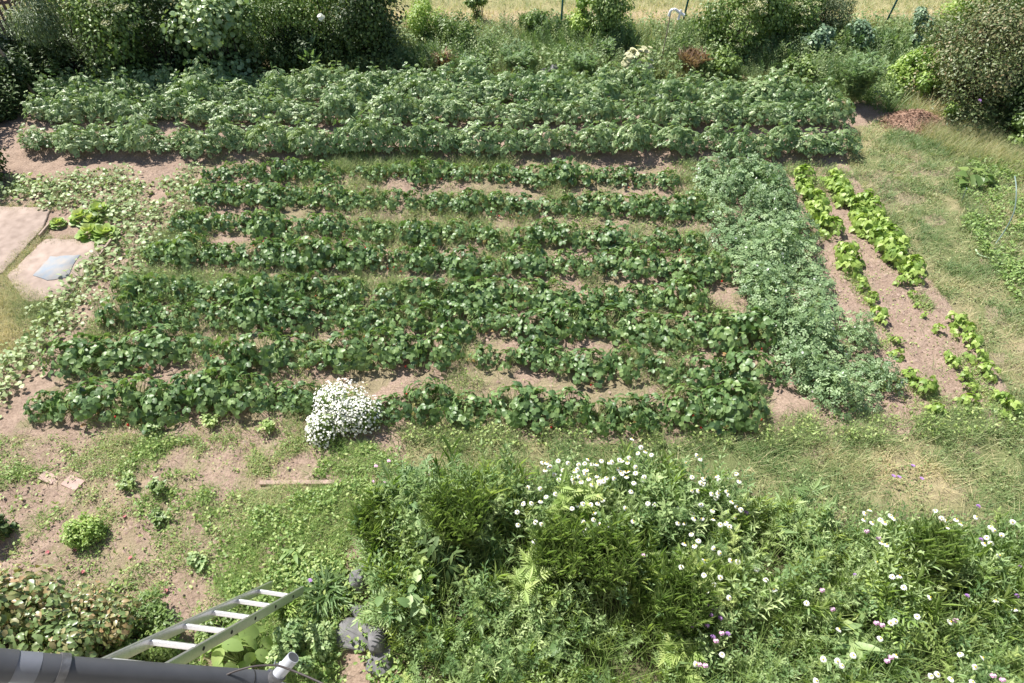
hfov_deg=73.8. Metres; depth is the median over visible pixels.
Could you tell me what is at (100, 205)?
vine plant
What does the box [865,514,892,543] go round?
daisy
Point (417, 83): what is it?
potato plant
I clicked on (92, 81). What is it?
potato plant
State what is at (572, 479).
daisy
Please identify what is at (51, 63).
dark hedge shrub
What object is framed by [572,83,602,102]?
potato plant
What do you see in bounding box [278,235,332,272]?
strawberry plant
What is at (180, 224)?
strawberry plant
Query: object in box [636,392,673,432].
strawberry plant
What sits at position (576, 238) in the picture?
strawberry plant
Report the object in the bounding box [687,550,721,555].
daisy
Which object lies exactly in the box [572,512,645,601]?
wispy plant
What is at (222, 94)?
potato plant
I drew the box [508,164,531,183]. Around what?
strawberry plant
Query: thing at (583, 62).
fennel plant
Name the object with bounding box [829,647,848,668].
daisy
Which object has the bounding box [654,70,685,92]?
potato plant
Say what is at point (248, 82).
potato plant
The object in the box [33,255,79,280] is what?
plastic sheet
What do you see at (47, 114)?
potato plant
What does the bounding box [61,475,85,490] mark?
brick
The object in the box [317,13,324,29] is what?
white rose
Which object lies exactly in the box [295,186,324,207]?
strawberry plant
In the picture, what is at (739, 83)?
potato plant
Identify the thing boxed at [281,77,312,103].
potato plant
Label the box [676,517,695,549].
daisy
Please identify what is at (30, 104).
potato plant
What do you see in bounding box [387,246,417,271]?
strawberry plant
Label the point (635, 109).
potato plant
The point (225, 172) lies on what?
strawberry plant
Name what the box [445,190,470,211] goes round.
strawberry plant
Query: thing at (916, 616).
daisy
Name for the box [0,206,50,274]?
concrete slab
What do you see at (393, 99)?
potato plant
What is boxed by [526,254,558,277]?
strawberry plant
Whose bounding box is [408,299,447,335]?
strawberry plant
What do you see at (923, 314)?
bean plant
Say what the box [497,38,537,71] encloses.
fennel plant
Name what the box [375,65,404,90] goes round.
potato plant
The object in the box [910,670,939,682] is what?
daisy
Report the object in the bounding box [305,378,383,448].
white flower bush
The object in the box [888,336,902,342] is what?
bean plant
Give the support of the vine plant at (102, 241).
on the ground at (48, 162)
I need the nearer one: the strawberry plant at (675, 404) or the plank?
the plank
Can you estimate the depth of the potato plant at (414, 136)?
11.31 m
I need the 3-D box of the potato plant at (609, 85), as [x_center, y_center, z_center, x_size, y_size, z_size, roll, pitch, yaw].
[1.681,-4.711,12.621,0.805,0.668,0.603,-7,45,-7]
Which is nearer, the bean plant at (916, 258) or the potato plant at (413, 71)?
the bean plant at (916, 258)
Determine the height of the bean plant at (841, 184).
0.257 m
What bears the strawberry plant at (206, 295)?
on the ground at (48, 162)
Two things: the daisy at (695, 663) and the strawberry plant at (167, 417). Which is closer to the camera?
the daisy at (695, 663)
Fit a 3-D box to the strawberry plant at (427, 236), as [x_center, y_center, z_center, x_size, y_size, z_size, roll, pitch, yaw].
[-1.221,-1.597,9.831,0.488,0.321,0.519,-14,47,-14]
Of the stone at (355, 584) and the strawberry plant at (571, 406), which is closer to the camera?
the stone at (355, 584)
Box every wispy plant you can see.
[342,489,404,548]
[420,468,490,561]
[524,509,595,582]
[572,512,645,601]
[650,557,723,633]
[903,508,976,577]
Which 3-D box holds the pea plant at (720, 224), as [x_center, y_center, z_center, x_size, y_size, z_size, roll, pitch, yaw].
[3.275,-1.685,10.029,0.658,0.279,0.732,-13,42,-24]
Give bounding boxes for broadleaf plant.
[278,537,313,570]
[375,569,431,630]
[414,527,467,592]
[514,616,566,668]
[812,584,885,676]
[846,556,943,653]
[879,592,947,672]
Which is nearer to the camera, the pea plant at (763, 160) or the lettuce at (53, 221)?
the lettuce at (53, 221)
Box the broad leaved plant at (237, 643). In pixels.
[201,619,273,668]
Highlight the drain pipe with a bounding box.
[0,648,298,682]
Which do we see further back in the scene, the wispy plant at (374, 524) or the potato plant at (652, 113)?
the potato plant at (652, 113)
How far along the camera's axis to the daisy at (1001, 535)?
6.12 m
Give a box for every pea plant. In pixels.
[691,152,723,181]
[692,174,725,199]
[694,150,736,185]
[701,199,744,233]
[702,225,748,257]
[704,179,737,204]
[708,193,729,213]
[711,217,753,240]
[714,165,755,206]
[719,244,767,271]
[725,151,754,188]
[725,152,759,189]
[726,240,756,261]
[726,260,762,293]
[731,206,776,230]
[731,267,778,307]
[733,223,764,252]
[734,259,784,299]
[735,184,771,219]
[735,237,780,273]
[736,219,764,234]
[740,153,784,204]
[741,153,769,177]
[743,158,772,188]
[745,253,775,274]
[745,271,791,319]
[746,285,796,329]
[748,221,783,250]
[749,171,796,209]
[752,220,802,269]
[753,260,798,302]
[754,169,784,188]
[756,210,798,243]
[758,175,797,198]
[759,187,802,223]
[760,207,789,223]
[760,222,798,252]
[762,162,789,186]
[764,254,795,275]
[766,306,814,345]
[767,178,799,206]
[767,333,809,366]
[771,339,821,394]
[774,212,820,251]
[774,262,795,282]
[775,300,838,357]
[776,236,825,268]
[779,254,824,287]
[783,289,832,322]
[784,204,807,232]
[789,344,843,387]
[792,354,839,397]
[793,267,836,297]
[795,360,848,404]
[796,320,835,349]
[799,296,848,336]
[802,281,837,306]
[806,331,855,372]
[807,370,869,423]
[836,309,876,342]
[840,360,881,392]
[844,322,881,358]
[847,381,883,415]
[853,353,880,372]
[864,353,907,398]
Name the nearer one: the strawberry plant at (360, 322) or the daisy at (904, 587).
the daisy at (904, 587)
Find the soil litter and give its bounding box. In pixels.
[0,159,1016,681]
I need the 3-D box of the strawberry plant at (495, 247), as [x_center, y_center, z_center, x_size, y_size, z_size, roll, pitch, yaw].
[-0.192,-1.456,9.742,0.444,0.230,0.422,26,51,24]
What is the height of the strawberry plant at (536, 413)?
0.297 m
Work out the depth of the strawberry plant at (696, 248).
9.70 m
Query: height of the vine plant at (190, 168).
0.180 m
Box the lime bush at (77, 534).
[59,510,109,551]
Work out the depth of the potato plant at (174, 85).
12.62 m
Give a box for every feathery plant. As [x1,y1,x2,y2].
[349,578,414,635]
[379,453,439,514]
[504,545,560,607]
[545,465,602,525]
[655,627,708,682]
[762,476,843,547]
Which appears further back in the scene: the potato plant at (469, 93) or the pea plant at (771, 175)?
the potato plant at (469, 93)
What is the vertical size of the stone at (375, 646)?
0.200 m
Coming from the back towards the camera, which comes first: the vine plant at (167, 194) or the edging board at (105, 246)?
the vine plant at (167, 194)
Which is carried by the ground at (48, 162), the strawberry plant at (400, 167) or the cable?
the strawberry plant at (400, 167)
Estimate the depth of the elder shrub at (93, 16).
12.67 m
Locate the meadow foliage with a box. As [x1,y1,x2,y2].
[321,429,1023,682]
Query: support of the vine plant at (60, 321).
on the ground at (48, 162)
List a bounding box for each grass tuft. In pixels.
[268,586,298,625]
[293,561,360,623]
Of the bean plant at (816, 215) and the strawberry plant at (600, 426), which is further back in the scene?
the bean plant at (816, 215)
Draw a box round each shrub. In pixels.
[0,0,64,48]
[0,0,111,83]
[0,24,86,100]
[0,147,9,180]
[0,514,17,539]
[48,0,177,81]
[88,0,179,40]
[100,0,199,74]
[100,587,183,662]
[160,0,266,86]
[170,32,245,74]
[194,609,241,643]
[230,0,317,67]
[244,0,334,26]
[260,614,334,678]
[264,0,367,66]
[265,24,322,74]
[315,0,408,63]
[325,0,392,17]
[402,0,448,41]
[433,8,490,49]
[463,0,488,24]
[518,8,551,34]
[565,0,593,39]
[581,0,637,45]
[690,0,795,68]
[703,44,743,81]
[765,0,827,37]
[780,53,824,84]
[812,0,859,37]
[941,101,960,123]
[991,72,1023,137]
[1004,112,1023,150]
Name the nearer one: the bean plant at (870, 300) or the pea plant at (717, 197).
the bean plant at (870, 300)
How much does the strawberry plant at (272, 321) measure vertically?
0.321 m
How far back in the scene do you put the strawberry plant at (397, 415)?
7.54 m
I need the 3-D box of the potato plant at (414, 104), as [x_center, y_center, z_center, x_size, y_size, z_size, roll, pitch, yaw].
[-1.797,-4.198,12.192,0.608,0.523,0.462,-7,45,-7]
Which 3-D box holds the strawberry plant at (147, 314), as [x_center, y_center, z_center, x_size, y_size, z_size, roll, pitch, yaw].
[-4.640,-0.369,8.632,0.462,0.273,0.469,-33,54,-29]
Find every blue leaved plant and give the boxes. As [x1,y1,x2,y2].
[797,23,838,58]
[838,18,878,53]
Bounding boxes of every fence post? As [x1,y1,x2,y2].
[560,0,563,20]
[682,0,688,23]
[885,0,897,22]
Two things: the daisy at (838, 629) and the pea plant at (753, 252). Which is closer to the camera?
the daisy at (838, 629)
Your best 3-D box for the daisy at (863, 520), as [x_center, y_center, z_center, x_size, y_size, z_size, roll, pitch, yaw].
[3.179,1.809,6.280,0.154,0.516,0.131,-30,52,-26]
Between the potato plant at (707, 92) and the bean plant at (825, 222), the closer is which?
the bean plant at (825, 222)
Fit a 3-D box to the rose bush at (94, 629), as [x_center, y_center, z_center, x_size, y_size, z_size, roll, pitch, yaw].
[-3.545,2.474,5.413,1.073,0.911,1.102,0,45,0]
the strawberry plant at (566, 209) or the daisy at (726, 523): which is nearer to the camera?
the daisy at (726, 523)
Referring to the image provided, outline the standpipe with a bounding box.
[661,8,684,59]
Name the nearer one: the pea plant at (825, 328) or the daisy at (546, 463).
the daisy at (546, 463)
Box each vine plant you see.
[0,172,30,195]
[0,182,26,199]
[0,336,36,358]
[0,350,27,379]
[0,365,30,396]
[0,389,11,417]
[2,342,52,380]
[11,172,51,193]
[12,180,50,202]
[19,326,58,358]
[23,317,54,345]
[24,298,59,317]
[29,171,64,187]
[30,178,65,201]
[32,299,85,332]
[34,194,68,209]
[41,181,81,203]
[43,311,90,339]
[44,276,92,299]
[45,174,82,191]
[46,191,80,212]
[50,290,90,310]
[56,259,110,289]
[58,166,86,180]
[65,183,98,203]
[70,166,106,182]
[70,175,103,190]
[71,197,117,224]
[73,190,105,208]
[75,243,119,274]
[76,285,110,309]
[89,266,118,286]
[90,190,136,211]
[90,202,130,224]
[92,169,120,188]
[96,228,144,254]
[101,162,133,179]
[101,168,143,193]
[101,217,134,237]
[103,250,147,284]
[104,181,133,197]
[108,202,156,228]
[115,187,152,212]
[117,221,149,239]
[118,200,150,216]
[118,236,152,263]
[121,178,150,194]
[130,225,176,254]
[135,199,167,217]
[138,221,175,238]
[143,207,172,225]
[151,172,181,189]
[152,184,191,209]
[158,171,204,192]
[170,194,195,211]
[175,161,205,177]
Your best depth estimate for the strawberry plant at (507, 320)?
8.47 m
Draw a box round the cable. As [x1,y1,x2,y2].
[226,664,322,682]
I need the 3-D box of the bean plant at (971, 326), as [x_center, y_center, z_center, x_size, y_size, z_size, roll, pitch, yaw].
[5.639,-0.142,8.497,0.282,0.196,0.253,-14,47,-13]
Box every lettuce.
[49,217,66,228]
[67,208,92,226]
[74,223,101,242]
[80,212,104,224]
[88,201,112,217]
[90,223,120,243]
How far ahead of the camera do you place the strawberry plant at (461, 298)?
8.77 m
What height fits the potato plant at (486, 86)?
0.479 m
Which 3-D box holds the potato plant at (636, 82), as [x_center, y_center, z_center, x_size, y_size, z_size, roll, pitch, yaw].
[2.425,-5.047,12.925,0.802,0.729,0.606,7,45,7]
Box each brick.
[37,471,56,484]
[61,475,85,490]
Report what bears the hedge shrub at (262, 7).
on the ground at (48, 162)
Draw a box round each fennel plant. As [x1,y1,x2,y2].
[454,49,499,70]
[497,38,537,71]
[569,47,601,78]
[600,36,615,58]
[840,45,888,106]
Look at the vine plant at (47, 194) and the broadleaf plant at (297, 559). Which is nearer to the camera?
the broadleaf plant at (297, 559)
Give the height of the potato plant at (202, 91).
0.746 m
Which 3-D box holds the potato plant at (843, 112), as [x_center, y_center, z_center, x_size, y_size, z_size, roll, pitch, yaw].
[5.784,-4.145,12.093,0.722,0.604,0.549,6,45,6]
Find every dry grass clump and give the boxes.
[429,47,457,71]
[675,43,714,73]
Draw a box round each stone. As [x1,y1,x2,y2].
[335,617,370,651]
[348,565,368,593]
[350,604,366,618]
[365,643,395,677]
[368,626,387,654]
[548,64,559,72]
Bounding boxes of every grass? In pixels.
[0,104,1023,537]
[1,0,1023,179]
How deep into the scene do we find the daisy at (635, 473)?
6.33 m
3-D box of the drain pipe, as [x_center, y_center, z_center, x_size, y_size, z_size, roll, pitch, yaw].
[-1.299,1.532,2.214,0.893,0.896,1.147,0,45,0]
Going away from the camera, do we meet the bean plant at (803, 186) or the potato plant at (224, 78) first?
the bean plant at (803, 186)
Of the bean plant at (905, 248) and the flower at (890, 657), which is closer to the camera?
the flower at (890, 657)
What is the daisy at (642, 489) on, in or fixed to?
on the meadow foliage
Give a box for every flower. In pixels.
[863,620,879,635]
[869,622,884,636]
[869,655,893,674]
[873,659,890,672]
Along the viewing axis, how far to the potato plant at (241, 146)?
11.45 m
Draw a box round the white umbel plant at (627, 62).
[621,45,653,87]
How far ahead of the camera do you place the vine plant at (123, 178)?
10.95 m
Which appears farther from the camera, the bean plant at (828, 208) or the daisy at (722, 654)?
the bean plant at (828, 208)
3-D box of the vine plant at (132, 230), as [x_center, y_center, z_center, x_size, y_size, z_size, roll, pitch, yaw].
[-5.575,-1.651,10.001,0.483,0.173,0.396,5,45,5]
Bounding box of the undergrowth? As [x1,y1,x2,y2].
[0,1,984,119]
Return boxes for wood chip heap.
[879,108,952,135]
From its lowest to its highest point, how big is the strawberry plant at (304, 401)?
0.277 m
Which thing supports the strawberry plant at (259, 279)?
on the ground at (48, 162)
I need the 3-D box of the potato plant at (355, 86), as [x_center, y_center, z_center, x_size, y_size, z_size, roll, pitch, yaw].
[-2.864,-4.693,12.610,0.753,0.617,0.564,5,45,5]
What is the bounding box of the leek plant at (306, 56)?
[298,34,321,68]
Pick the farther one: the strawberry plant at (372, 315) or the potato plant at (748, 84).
the potato plant at (748, 84)
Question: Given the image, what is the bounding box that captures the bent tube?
[994,176,1016,245]
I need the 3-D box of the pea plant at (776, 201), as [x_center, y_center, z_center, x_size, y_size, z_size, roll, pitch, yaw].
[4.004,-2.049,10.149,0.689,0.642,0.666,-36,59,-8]
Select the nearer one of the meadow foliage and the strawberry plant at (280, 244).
the meadow foliage
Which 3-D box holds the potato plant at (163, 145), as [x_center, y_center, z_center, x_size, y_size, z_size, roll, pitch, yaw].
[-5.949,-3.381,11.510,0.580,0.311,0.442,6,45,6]
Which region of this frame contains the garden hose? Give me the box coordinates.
[975,249,1018,261]
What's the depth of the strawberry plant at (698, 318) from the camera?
8.37 m
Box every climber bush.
[884,44,944,100]
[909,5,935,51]
[934,0,1023,28]
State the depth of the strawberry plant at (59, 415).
7.52 m
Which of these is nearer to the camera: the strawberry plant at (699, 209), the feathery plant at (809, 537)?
the feathery plant at (809, 537)
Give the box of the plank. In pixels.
[259,479,369,485]
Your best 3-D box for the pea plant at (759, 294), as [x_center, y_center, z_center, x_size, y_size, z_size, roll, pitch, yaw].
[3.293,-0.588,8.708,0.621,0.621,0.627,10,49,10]
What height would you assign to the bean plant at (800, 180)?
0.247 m
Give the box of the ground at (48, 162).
[0,0,1023,682]
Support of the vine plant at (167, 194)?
on the ground at (48, 162)
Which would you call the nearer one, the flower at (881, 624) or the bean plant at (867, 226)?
the flower at (881, 624)
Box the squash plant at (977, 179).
[954,167,997,186]
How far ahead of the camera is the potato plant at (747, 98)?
12.56 m
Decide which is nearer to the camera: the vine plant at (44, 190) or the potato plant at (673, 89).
the vine plant at (44, 190)
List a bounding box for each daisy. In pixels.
[508,510,520,535]
[509,523,524,556]
[516,485,541,496]
[520,522,542,551]
[521,501,544,518]
[525,461,543,490]
[527,483,542,493]
[530,465,552,480]
[535,462,550,500]
[537,478,573,504]
[541,469,550,501]
[547,469,558,479]
[555,459,560,473]
[572,502,584,513]
[592,461,613,474]
[596,459,603,489]
[598,479,607,498]
[599,505,626,517]
[605,471,626,512]
[607,461,614,504]
[609,472,623,509]
[620,465,637,469]
[621,475,630,521]
[627,470,656,510]
[630,446,643,463]
[633,471,643,487]
[652,655,697,670]
[669,453,698,465]
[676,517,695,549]
[676,542,686,569]
[682,542,715,552]
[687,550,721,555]
[700,517,714,535]
[706,522,722,551]
[708,518,720,564]
[708,591,741,638]
[715,652,736,681]
[723,522,759,560]
[754,568,763,597]
[772,589,796,641]
[804,600,815,617]
[818,627,840,655]
[821,656,839,671]
[827,663,844,680]
[829,560,877,578]
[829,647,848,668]
[833,653,855,681]
[835,511,866,533]
[840,521,873,556]
[852,518,865,547]
[858,636,882,671]
[861,509,871,565]
[861,541,883,574]
[863,521,886,555]
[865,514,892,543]
[867,518,882,543]
[874,618,897,630]
[879,654,897,682]
[888,574,896,588]
[888,616,904,632]
[889,575,902,608]
[899,595,931,621]
[901,585,913,604]
[905,614,925,643]
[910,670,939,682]
[920,673,933,682]
[924,620,951,641]
[929,655,983,682]
[947,661,976,676]
[952,515,977,534]
[957,652,968,682]
[959,522,995,537]
[975,535,989,547]
[987,525,992,557]
[988,599,1008,656]
[999,521,1023,537]
[1008,513,1023,528]
[1014,608,1023,657]
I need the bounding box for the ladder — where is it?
[102,581,303,663]
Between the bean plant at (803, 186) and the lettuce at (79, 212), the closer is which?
the lettuce at (79, 212)
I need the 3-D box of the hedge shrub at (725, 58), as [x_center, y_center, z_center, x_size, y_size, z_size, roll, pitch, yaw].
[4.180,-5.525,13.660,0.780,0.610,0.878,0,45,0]
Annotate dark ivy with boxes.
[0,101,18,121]
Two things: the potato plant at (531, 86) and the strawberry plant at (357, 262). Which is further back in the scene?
the potato plant at (531, 86)
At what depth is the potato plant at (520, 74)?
12.98 m
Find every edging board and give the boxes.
[38,223,50,237]
[95,239,112,259]
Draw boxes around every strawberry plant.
[23,389,66,423]
[39,332,99,379]
[46,383,102,423]
[66,376,130,426]
[71,332,132,382]
[94,291,147,328]
[105,373,167,426]
[109,271,148,300]
[112,328,166,371]
[126,323,189,373]
[130,299,167,329]
[131,382,192,434]
[134,272,175,302]
[142,239,178,264]
[150,302,189,330]
[163,369,215,413]
[164,231,215,269]
[166,209,199,231]
[166,274,200,302]
[176,333,214,363]
[177,298,218,331]
[184,206,220,233]
[185,178,219,203]
[185,365,249,416]
[189,281,222,301]
[197,242,229,266]
[200,166,221,181]
[203,334,257,380]
[204,296,248,329]
[205,181,242,205]
[213,211,239,233]
[213,241,247,268]
[214,272,255,303]
[217,160,243,181]
[219,371,276,418]
[225,179,257,206]
[227,289,277,332]
[231,327,292,375]
[235,271,281,304]
[237,210,266,234]
[237,236,279,270]
[241,160,266,179]
[243,177,283,207]
[246,207,291,240]
[254,297,294,334]
[255,157,284,184]
[259,237,298,267]
[264,380,303,414]
[267,182,303,209]
[269,332,315,369]
[272,215,310,242]
[272,271,307,304]
[273,156,305,181]
[274,295,322,333]
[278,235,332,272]
[286,380,327,415]
[294,159,321,182]
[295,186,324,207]
[297,270,338,305]
[302,212,331,234]
[303,340,337,370]
[308,296,350,331]
[310,180,349,210]
[310,276,359,311]
[311,236,353,271]
[312,159,343,184]
[317,212,350,237]
[322,326,379,374]
[331,236,375,273]
[335,189,364,211]
[337,304,370,333]
[338,278,369,305]
[344,217,375,241]
[349,165,370,178]
[354,303,394,333]
[358,324,412,369]
[359,186,387,208]
[364,243,395,272]
[367,163,390,181]
[367,220,396,242]
[370,281,408,313]
[373,392,408,426]
[378,187,405,210]
[385,304,426,335]
[387,158,410,178]
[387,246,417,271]
[387,332,428,368]
[393,276,436,308]
[396,218,429,246]
[401,377,455,425]
[403,187,428,210]
[405,242,442,273]
[407,155,441,185]
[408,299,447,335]
[410,218,444,245]
[414,326,464,372]
[419,277,457,311]
[425,158,451,179]
[425,191,449,210]
[434,248,459,271]
[435,301,488,343]
[439,218,471,243]
[441,389,493,429]
[442,281,480,313]
[444,244,495,281]
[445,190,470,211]
[446,163,475,182]
[450,276,503,319]
[456,187,490,215]
[466,220,500,244]
[467,341,498,370]
[469,307,504,333]
[471,164,491,182]
[475,255,509,280]
[477,276,521,311]
[482,189,517,216]
[485,380,540,428]
[486,228,511,252]
[491,163,517,183]
[491,307,524,335]
[495,347,526,370]
[501,239,548,276]
[505,191,539,219]
[505,276,552,312]
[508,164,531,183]
[509,386,566,433]
[510,225,537,251]
[510,307,565,350]
[516,337,558,372]
[519,164,556,189]
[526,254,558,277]
[530,216,563,243]
[532,194,562,215]
[534,277,576,313]
[540,344,575,374]
[545,155,583,186]
[546,301,593,342]
[548,248,581,275]
[549,221,588,250]
[549,386,594,426]
[553,193,577,217]
[566,347,613,387]
[568,164,597,186]
[568,284,602,314]
[570,189,600,215]
[572,252,610,278]
[575,310,607,338]
[576,397,620,436]
[582,225,614,252]
[586,189,623,219]
[588,300,635,345]
[590,247,627,276]
[593,166,618,184]
[593,283,621,306]
[594,220,638,251]
[604,392,650,434]
[605,341,654,383]
[611,192,646,218]
[612,243,664,279]
[613,165,638,187]
[616,308,665,347]
[617,282,654,309]
[632,171,657,188]
[633,235,660,253]
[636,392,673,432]
[637,192,668,221]
[643,282,678,310]
[644,351,687,385]
[645,313,697,354]
[650,226,683,250]
[653,167,680,190]
[653,250,683,281]
[657,382,713,430]
[658,194,692,220]
[662,275,709,313]
[663,248,714,291]
[676,310,718,348]
[677,230,708,255]
[677,351,730,388]
[679,190,713,219]
[684,386,745,435]
[691,249,734,283]
[700,308,758,352]
[706,377,769,432]
[713,355,751,383]
[718,347,782,396]
[727,305,782,356]
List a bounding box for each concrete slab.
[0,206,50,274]
[7,239,105,302]
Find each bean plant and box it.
[793,164,815,183]
[793,174,812,188]
[795,178,815,192]
[799,183,820,200]
[804,190,826,206]
[806,197,831,214]
[807,199,828,225]
[815,211,833,226]
[817,167,842,184]
[818,216,845,239]
[823,173,845,186]
[825,179,850,192]
[832,184,855,203]
[833,188,853,208]
[833,241,857,261]
[834,242,865,268]
[839,257,862,278]
[845,195,863,210]
[847,203,865,216]
[848,206,870,220]
[848,211,873,232]
[855,217,878,236]
[856,188,880,206]
[857,274,867,280]
[858,277,871,291]
[860,229,880,238]
[864,196,879,210]
[864,291,878,302]
[867,199,886,219]
[867,298,875,306]
[868,225,889,244]
[870,305,888,321]
[871,209,887,223]
[874,217,891,229]
[874,231,901,252]
[875,240,898,262]
[875,315,890,325]
[880,223,902,233]
[883,235,910,253]
[883,245,912,267]
[884,229,905,243]
[885,348,904,362]
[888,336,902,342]
[892,271,911,285]
[897,243,907,259]
[897,266,906,273]
[900,260,921,278]
[901,366,919,379]
[903,254,926,272]
[907,268,926,285]
[907,289,917,297]
[907,375,938,392]
[913,302,921,308]
[919,311,928,318]
[925,402,948,417]
[931,323,946,333]
[943,349,955,357]
[945,310,968,328]
[945,354,960,368]
[950,319,976,337]
[954,391,981,410]
[957,366,974,382]
[961,349,989,365]
[961,382,978,390]
[962,332,983,350]
[978,360,1001,380]
[982,373,997,383]
[991,389,1015,406]
[992,398,1023,420]
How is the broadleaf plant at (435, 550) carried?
on the ground at (48, 162)
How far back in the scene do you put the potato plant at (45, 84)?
12.62 m
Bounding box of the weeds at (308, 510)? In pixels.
[0,420,416,682]
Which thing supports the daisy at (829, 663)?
on the ground at (48, 162)
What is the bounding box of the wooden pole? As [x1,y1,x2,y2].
[0,49,40,100]
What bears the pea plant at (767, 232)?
on the ground at (48, 162)
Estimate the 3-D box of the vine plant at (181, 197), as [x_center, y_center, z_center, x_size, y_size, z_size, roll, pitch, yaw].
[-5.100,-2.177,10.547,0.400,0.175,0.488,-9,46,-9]
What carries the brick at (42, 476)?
on the ground at (48, 162)
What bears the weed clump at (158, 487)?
on the ground at (48, 162)
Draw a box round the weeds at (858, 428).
[14,142,1023,463]
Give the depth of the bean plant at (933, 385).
7.78 m
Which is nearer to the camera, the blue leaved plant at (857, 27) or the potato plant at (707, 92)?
the potato plant at (707, 92)
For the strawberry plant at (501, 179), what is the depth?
10.96 m
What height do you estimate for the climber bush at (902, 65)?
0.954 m
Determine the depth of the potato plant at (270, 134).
11.31 m
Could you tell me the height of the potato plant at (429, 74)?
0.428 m
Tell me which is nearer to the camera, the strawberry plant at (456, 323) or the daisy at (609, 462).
the daisy at (609, 462)
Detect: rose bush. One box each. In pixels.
[0,560,104,656]
[19,580,159,657]
[895,0,1023,135]
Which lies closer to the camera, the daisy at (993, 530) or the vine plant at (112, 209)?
the daisy at (993, 530)
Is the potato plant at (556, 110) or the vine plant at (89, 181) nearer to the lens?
the vine plant at (89, 181)
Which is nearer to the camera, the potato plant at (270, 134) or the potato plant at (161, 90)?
the potato plant at (270, 134)
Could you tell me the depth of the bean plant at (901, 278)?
9.19 m
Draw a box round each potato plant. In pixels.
[16,123,53,150]
[20,88,58,121]
[32,69,69,99]
[42,101,73,123]
[43,84,77,108]
[46,123,76,146]
[50,84,95,123]
[52,119,98,157]
[56,68,82,87]
[67,68,105,102]
[72,75,101,92]
[78,85,114,124]
[82,119,115,153]
[91,79,118,100]
[93,89,140,122]
[95,70,117,86]
[99,120,140,151]
[108,67,143,101]
[109,68,147,89]
[113,112,166,153]
[119,96,162,124]
[128,67,167,92]
[131,79,164,104]
[140,92,172,121]
[145,132,174,154]
[152,59,179,87]
[156,83,173,101]
[161,86,195,121]
[166,73,205,98]
[167,119,199,151]
[171,68,190,90]
[175,128,221,159]
[179,56,223,85]
[180,67,223,106]
[181,94,217,125]
[200,100,229,121]
[205,65,237,90]
[205,113,244,152]
[208,79,241,106]
[218,97,248,123]
[224,123,257,153]
[225,73,256,94]
[225,78,257,104]
[239,88,273,122]
[244,114,290,153]
[251,67,271,87]
[252,79,274,101]
[258,88,300,125]
[259,62,298,101]
[263,73,288,87]
[272,125,306,152]
[279,95,313,123]
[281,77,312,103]
[286,66,308,86]
[286,116,330,156]
[299,79,328,104]
[300,56,333,88]
[306,102,335,124]
[312,129,342,157]
[317,80,358,122]
[318,60,356,89]
[321,78,344,97]
[326,116,372,153]
[339,72,377,102]
[340,92,368,118]
[343,66,364,89]
[346,106,394,151]
[360,61,388,87]
[362,94,400,120]
[365,79,388,102]
[373,109,418,153]
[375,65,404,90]
[376,84,413,122]
[381,74,412,98]
[397,94,425,123]
[398,61,430,90]
[399,71,432,103]
[401,113,436,152]
[413,89,457,124]
[417,116,459,152]
[420,67,438,87]
[426,81,451,101]
[430,61,463,88]
[431,80,469,101]
[434,88,472,123]
[440,124,471,151]
[451,55,487,86]
[455,120,501,157]
[457,76,486,103]
[463,98,493,124]
[471,67,495,88]
[474,76,509,104]
[481,97,509,121]
[482,118,524,157]
[485,68,524,102]
[494,70,515,85]
[497,99,535,129]
[510,61,533,87]
[511,124,543,152]
[512,67,549,105]
[520,87,556,121]
[525,121,560,155]
[530,70,569,103]
[533,67,549,84]
[539,96,574,124]
[548,63,573,90]
[548,76,583,104]
[551,118,582,152]
[557,92,596,123]
[569,70,592,91]
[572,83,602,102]
[573,119,610,153]
[578,85,616,123]
[582,67,622,102]
[586,117,628,154]
[590,64,615,87]
[600,99,626,122]
[604,61,634,92]
[610,84,637,108]
[611,110,649,152]
[620,55,657,93]
[620,97,651,123]
[632,80,661,106]
[632,119,667,151]
[639,94,673,126]
[649,73,685,104]
[652,114,693,152]
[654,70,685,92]
[657,95,701,129]
[671,128,705,155]
[672,82,699,106]
[681,69,706,89]
[681,97,707,124]
[691,82,719,106]
[700,93,736,123]
[700,116,730,149]
[704,72,727,96]
[710,76,741,103]
[715,122,756,158]
[718,97,750,128]
[723,74,747,94]
[737,88,756,107]
[740,75,764,96]
[741,99,778,125]
[743,77,780,107]
[743,128,782,161]
[754,98,796,126]
[760,64,796,98]
[763,113,801,152]
[764,76,805,108]
[778,72,807,97]
[780,100,807,126]
[784,76,823,109]
[784,123,830,157]
[795,97,827,125]
[804,74,842,107]
[805,127,839,155]
[817,91,857,127]
[823,122,863,155]
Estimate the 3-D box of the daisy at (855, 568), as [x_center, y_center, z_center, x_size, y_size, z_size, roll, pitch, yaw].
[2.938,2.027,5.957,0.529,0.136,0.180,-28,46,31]
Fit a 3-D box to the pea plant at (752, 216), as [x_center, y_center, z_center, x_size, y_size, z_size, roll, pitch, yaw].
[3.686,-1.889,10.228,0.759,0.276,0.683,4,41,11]
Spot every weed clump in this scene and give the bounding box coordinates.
[115,470,137,494]
[145,476,170,497]
[146,418,164,434]
[147,507,170,530]
[186,551,207,574]
[199,412,219,427]
[254,417,275,434]
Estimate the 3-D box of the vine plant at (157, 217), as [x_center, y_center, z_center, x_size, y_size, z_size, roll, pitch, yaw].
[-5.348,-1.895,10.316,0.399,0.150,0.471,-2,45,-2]
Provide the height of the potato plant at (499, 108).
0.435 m
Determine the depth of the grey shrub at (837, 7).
14.77 m
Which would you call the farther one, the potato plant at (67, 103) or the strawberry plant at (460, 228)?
the potato plant at (67, 103)

